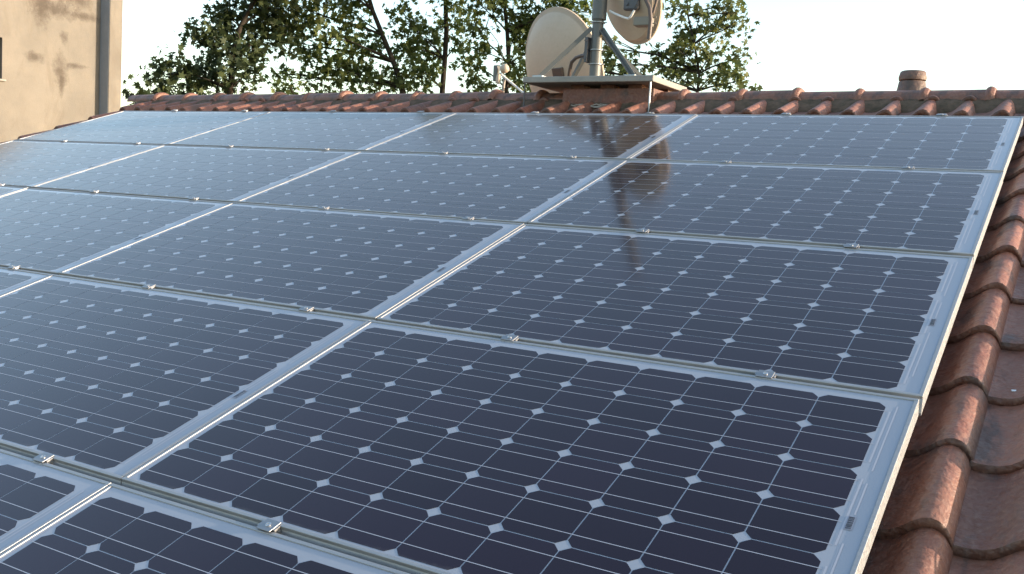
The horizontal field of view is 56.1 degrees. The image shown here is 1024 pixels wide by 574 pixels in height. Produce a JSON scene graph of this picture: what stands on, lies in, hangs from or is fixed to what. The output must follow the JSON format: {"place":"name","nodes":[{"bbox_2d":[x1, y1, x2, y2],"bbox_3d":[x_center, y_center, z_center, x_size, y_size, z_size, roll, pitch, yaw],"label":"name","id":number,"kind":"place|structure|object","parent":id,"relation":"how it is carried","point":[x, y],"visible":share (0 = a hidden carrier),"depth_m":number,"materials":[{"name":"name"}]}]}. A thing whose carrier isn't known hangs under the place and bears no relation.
{"place":"outdoors","nodes":[
{"label":"outdoors","id":0,"kind":"place"},
{"bbox_2d":[0,0,122,142],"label":"old building","id":1,"kind":"structure","parent":0,"point":[60,62],"depth_m":17.30,"materials":[{"name":"paint"}]},
{"bbox_2d":[121,0,1023,106],"label":"sky","id":2,"kind":"structure","parent":0,"point":[809,45],"materials":[{"name":"white"}]},
{"bbox_2d":[571,104,607,107],"bbox_3d":[0.515,-1.186,6.318,0.289,0.041,0.022,6,6,30],"label":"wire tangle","id":3,"kind":"object","parent":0,"point":[593,106],"visible":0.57,"depth_m":6.29,"materials":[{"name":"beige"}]},
{"label":"mounting rail","id":4,"kind":"object","parent":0,"visible":0},
{"bbox_2d":[256,518,280,533],"bbox_3d":[-0.524,0.527,2.082,0.052,0.036,0.036,7,25,32],"label":"panel clamp","id":5,"kind":"object","parent":4,"relation":"attached to","point":[268,525],"visible":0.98,"depth_m":2.07,"materials":[{"name":"metal"}]},
{"bbox_2d":[501,334,518,340],"bbox_3d":[-0.006,0.163,2.869,0.052,0.036,0.036,6,24,30],"label":"panel clamp","id":6,"kind":"object","parent":4,"relation":"attached to","point":[509,337],"visible":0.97,"depth_m":2.86,"materials":[{"name":"metal"}]},
{"bbox_2d":[635,228,649,232],"bbox_3d":[0.497,-0.202,3.664,0.052,0.036,0.036,7,25,32],"label":"panel clamp","id":7,"kind":"object","parent":4,"relation":"attached to","point":[643,230],"visible":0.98,"depth_m":3.65,"materials":[{"name":"metal"}]},
{"bbox_2d":[719,160,731,162],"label":"panel clamp","id":8,"kind":"object","parent":4,"relation":"attached to","point":[726,161],"visible":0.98,"depth_m":4.46,"materials":[{"name":"metal"}]},
{"label":"mounting rail","id":9,"kind":"object","parent":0,"visible":0},
{"bbox_2d":[32,452,53,464],"bbox_3d":[-1.205,0.451,2.479,0.052,0.036,0.036,6,25,29],"label":"panel clamp","id":10,"kind":"object","parent":9,"relation":"attached to","point":[45,457],"visible":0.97,"depth_m":2.47,"materials":[{"name":"metal"}]},
{"bbox_2d":[0,449,111,553],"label":"solar panel","id":11,"kind":"object","parent":9,"relation":"on","point":[35,496],"visible":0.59,"depth_m":2.31,"materials":[{"name":"glass"}]},
{"bbox_2d":[0,274,369,485],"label":"solar panel","id":12,"kind":"object","parent":9,"relation":"on","point":[114,383],"visible":0.91,"depth_m":2.98,"materials":[{"name":"glass"}]},
{"bbox_2d":[59,202,523,320],"bbox_3d":[-0.910,-0.135,3.938,1.656,0.046,1.004,6,25,30],"label":"solar panel","id":13,"kind":"object","parent":9,"relation":"on","point":[370,266],"visible":0.9,"depth_m":3.84,"materials":[{"name":"glass"}]},
{"bbox_2d":[298,306,313,311],"bbox_3d":[-0.699,0.086,3.273,0.052,0.036,0.036,6,24,30],"label":"panel clamp","id":14,"kind":"object","parent":9,"relation":"attached to","point":[306,308],"visible":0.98,"depth_m":3.26,"materials":[{"name":"metal"}]},
{"bbox_2d":[236,151,624,223],"bbox_3d":[-0.406,-0.500,4.733,1.656,0.046,1.004,6,25,30],"label":"solar panel","id":15,"kind":"object","parent":9,"relation":"on","point":[519,189],"visible":0.9,"depth_m":4.66,"materials":[{"name":"glass"}]},
{"bbox_2d":[462,216,474,219],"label":"panel clamp","id":16,"kind":"object","parent":9,"relation":"attached to","point":[469,217],"visible":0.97,"depth_m":4.05,"materials":[{"name":"metal"}]},
{"bbox_2d":[363,112,696,159],"bbox_3d":[0.097,-0.867,5.529,1.656,0.046,1.004,6,25,30],"label":"solar panel","id":17,"kind":"object","parent":9,"relation":"on","point":[600,136],"visible":0.87,"depth_m":5.46,"materials":[{"name":"glass"}]},
{"label":"mounting rail","id":18,"kind":"object","parent":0,"visible":0},
{"bbox_2d":[142,284,154,288],"bbox_3d":[-1.386,0.009,3.673,0.052,0.036,0.036,6,24,30],"label":"panel clamp","id":19,"kind":"object","parent":18,"relation":"attached to","point":[152,286],"visible":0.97,"depth_m":3.66,"materials":[{"name":"metal"}]},
{"bbox_2d":[318,206,329,208],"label":"panel clamp","id":20,"kind":"object","parent":18,"relation":"attached to","point":[324,207],"visible":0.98,"depth_m":4.45,"materials":[{"name":"metal"}]},
{"label":"mounting rail","id":21,"kind":"object","parent":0,"visible":0},
{"bbox_2d":[7,265,19,268],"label":"panel clamp","id":22,"kind":"object","parent":21,"relation":"attached to","point":[14,267],"visible":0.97,"depth_m":4.09,"materials":[{"name":"metal"}]},
{"bbox_2d":[0,267,52,295],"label":"solar panel","id":23,"kind":"object","parent":21,"relation":"on","point":[11,279],"visible":0.56,"depth_m":3.95,"materials":[{"name":"glass"}]},
{"bbox_2d":[0,188,230,274],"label":"solar panel","id":24,"kind":"object","parent":21,"relation":"on","point":[51,231],"visible":0.86,"depth_m":4.67,"materials":[{"name":"glass"}]},
{"bbox_2d":[32,145,359,202],"bbox_3d":[-1.833,-0.659,5.565,1.656,0.047,1.004,6,24,30],"label":"solar panel","id":25,"kind":"object","parent":21,"relation":"on","point":[220,174],"visible":0.93,"depth_m":5.50,"materials":[{"name":"glass"}]},
{"bbox_2d":[168,111,453,150],"bbox_3d":[-1.331,-1.026,6.361,1.656,0.046,1.004,6,25,30],"label":"solar panel","id":26,"kind":"object","parent":21,"relation":"on","point":[350,131],"visible":0.92,"depth_m":6.31,"materials":[{"name":"glass"}]},
{"label":"mounting rail","id":27,"kind":"object","parent":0,"visible":0},
{"bbox_2d":[0,185,27,196],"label":"solar panel","id":28,"kind":"object","parent":27,"relation":"attached to","point":[5,190],"visible":0.51,"depth_m":5.57,"materials":[{"name":"glass"}]},
{"bbox_2d":[0,140,162,187],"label":"solar panel","id":29,"kind":"object","parent":27,"relation":"on","point":[27,163],"visible":0.87,"depth_m":6.32,"materials":[{"name":"glass"}]},
{"bbox_2d":[17,111,267,144],"bbox_3d":[-2.757,-1.184,7.193,1.656,0.046,1.004,6,25,30],"label":"solar panel","id":30,"kind":"object","parent":27,"relation":"attached to","point":[153,127],"visible":0.87,"depth_m":7.15,"materials":[{"name":"glass"}]},
{"label":"ground","id":31,"kind":"structure","parent":0,"visible":0},
{"bbox_2d":[121,0,345,104],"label":"broadleaf tree","id":32,"kind":"object","parent":31,"relation":"on","point":[196,76],"visible":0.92,"depth_m":19.68,"materials":[{"name":"green plant"}]},
{"bbox_2d":[262,0,411,94],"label":"broadleaf tree","id":33,"kind":"object","parent":31,"relation":"on","point":[350,67],"visible":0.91,"depth_m":21.17,"materials":[{"name":"green plant"}]},
{"bbox_2d":[382,0,476,93],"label":"broadleaf tree","id":34,"kind":"object","parent":31,"relation":"on","point":[409,48],"visible":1,"depth_m":21.70,"materials":[{"name":"green plant"}]},
{"bbox_2d":[0,70,1023,573],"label":"tiled house","id":35,"kind":"structure","parent":31,"relation":"on","point":[954,502],"depth_m":2.81,"materials":[{"name":"ceramic"}]},
{"bbox_2d":[490,32,523,92],"bbox_3d":[-0.054,-1.659,7.090,0.340,0.468,0.078,7,6,32],"label":"aerial amplifier","id":36,"kind":"object","parent":35,"relation":"on","point":[497,69],"visible":0.96,"depth_m":7.11,"materials":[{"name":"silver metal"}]},
{"bbox_2d":[532,0,641,76],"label":"antenna mast","id":37,"kind":"object","parent":35,"relation":"on","point":[600,34],"visible":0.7,"depth_m":6.55,"materials":[{"name":"grey metal"}]},
{"bbox_2d":[525,7,604,92],"bbox_3d":[0.499,-1.673,7.308,0.474,0.954,1.444,2,5,-17],"label":"satellite dish","id":38,"kind":"object","parent":37,"relation":"attached to","point":[554,33],"visible":0.58,"depth_m":7.42,"materials":[{"name":"beige paint"}]},
{"bbox_2d":[607,0,661,44],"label":"satellite dish","id":39,"kind":"object","parent":37,"relation":"attached to","point":[636,22],"visible":0.99,"depth_m":6.50,"materials":[{"name":"beige paint"}]},
{"label":"mounting rail","id":40,"kind":"object","parent":35,"relation":"attached to","visible":0},
{"bbox_2d":[0,483,408,573],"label":"solar panel","id":41,"kind":"object","parent":40,"relation":"on","point":[112,528],"visible":1,"depth_m":2.06,"materials":[{"name":"glass"}]},
{"bbox_2d":[121,320,918,573],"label":"solar panel","id":42,"kind":"object","parent":40,"relation":"attached to","point":[411,449],"visible":0.97,"depth_m":2.21,"materials":[{"name":"glass"}]},
{"bbox_2d":[377,224,972,415],"bbox_3d":[0.517,0.026,3.107,1.656,0.046,1.004,6,25,30],"label":"solar panel","id":43,"kind":"object","parent":40,"relation":"on","point":[875,321],"visible":0.96,"depth_m":2.98,"materials":[{"name":"glass"}]},
{"bbox_2d":[754,370,775,377],"bbox_3d":[0.655,0.237,2.484,0.052,0.036,0.036,6,24,29],"label":"panel clamp","id":44,"kind":"object","parent":40,"relation":"attached to","point":[765,374],"visible":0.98,"depth_m":2.48,"materials":[{"name":"metal"}]},
{"bbox_2d":[528,160,1003,268],"bbox_3d":[1.021,-0.341,3.901,1.656,0.046,1.004,6,25,30],"label":"solar panel","id":45,"kind":"object","parent":40,"relation":"on","point":[942,212],"visible":0.96,"depth_m":3.80,"materials":[{"name":"glass"}]},
{"bbox_2d":[627,114,1022,179],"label":"solar panel","id":46,"kind":"object","parent":40,"relation":"on","point":[976,143],"visible":0.93,"depth_m":4.62,"materials":[{"name":"glass"}]},
{"bbox_2d":[843,243,859,247],"bbox_3d":[1.158,-0.129,3.280,0.052,0.036,0.036,7,25,32],"label":"panel clamp","id":47,"kind":"object","parent":40,"relation":"attached to","point":[849,245],"visible":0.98,"depth_m":3.27,"materials":[{"name":"metal"}]},
{"bbox_2d":[901,166,914,168],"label":"panel clamp","id":48,"kind":"object","parent":40,"relation":"attached to","point":[908,167],"visible":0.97,"depth_m":4.06,"materials":[{"name":"metal"}]},
{"bbox_2d":[450,0,606,92],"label":"broadleaf tree","id":49,"kind":"object","parent":31,"relation":"on","point":[519,28],"visible":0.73,"depth_m":20.87,"materials":[{"name":"green plant"}]},
{"bbox_2d":[602,0,762,91],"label":"broadleaf tree","id":50,"kind":"object","parent":31,"relation":"on","point":[678,47],"visible":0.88,"depth_m":19.70,"materials":[{"name":"green plant"}]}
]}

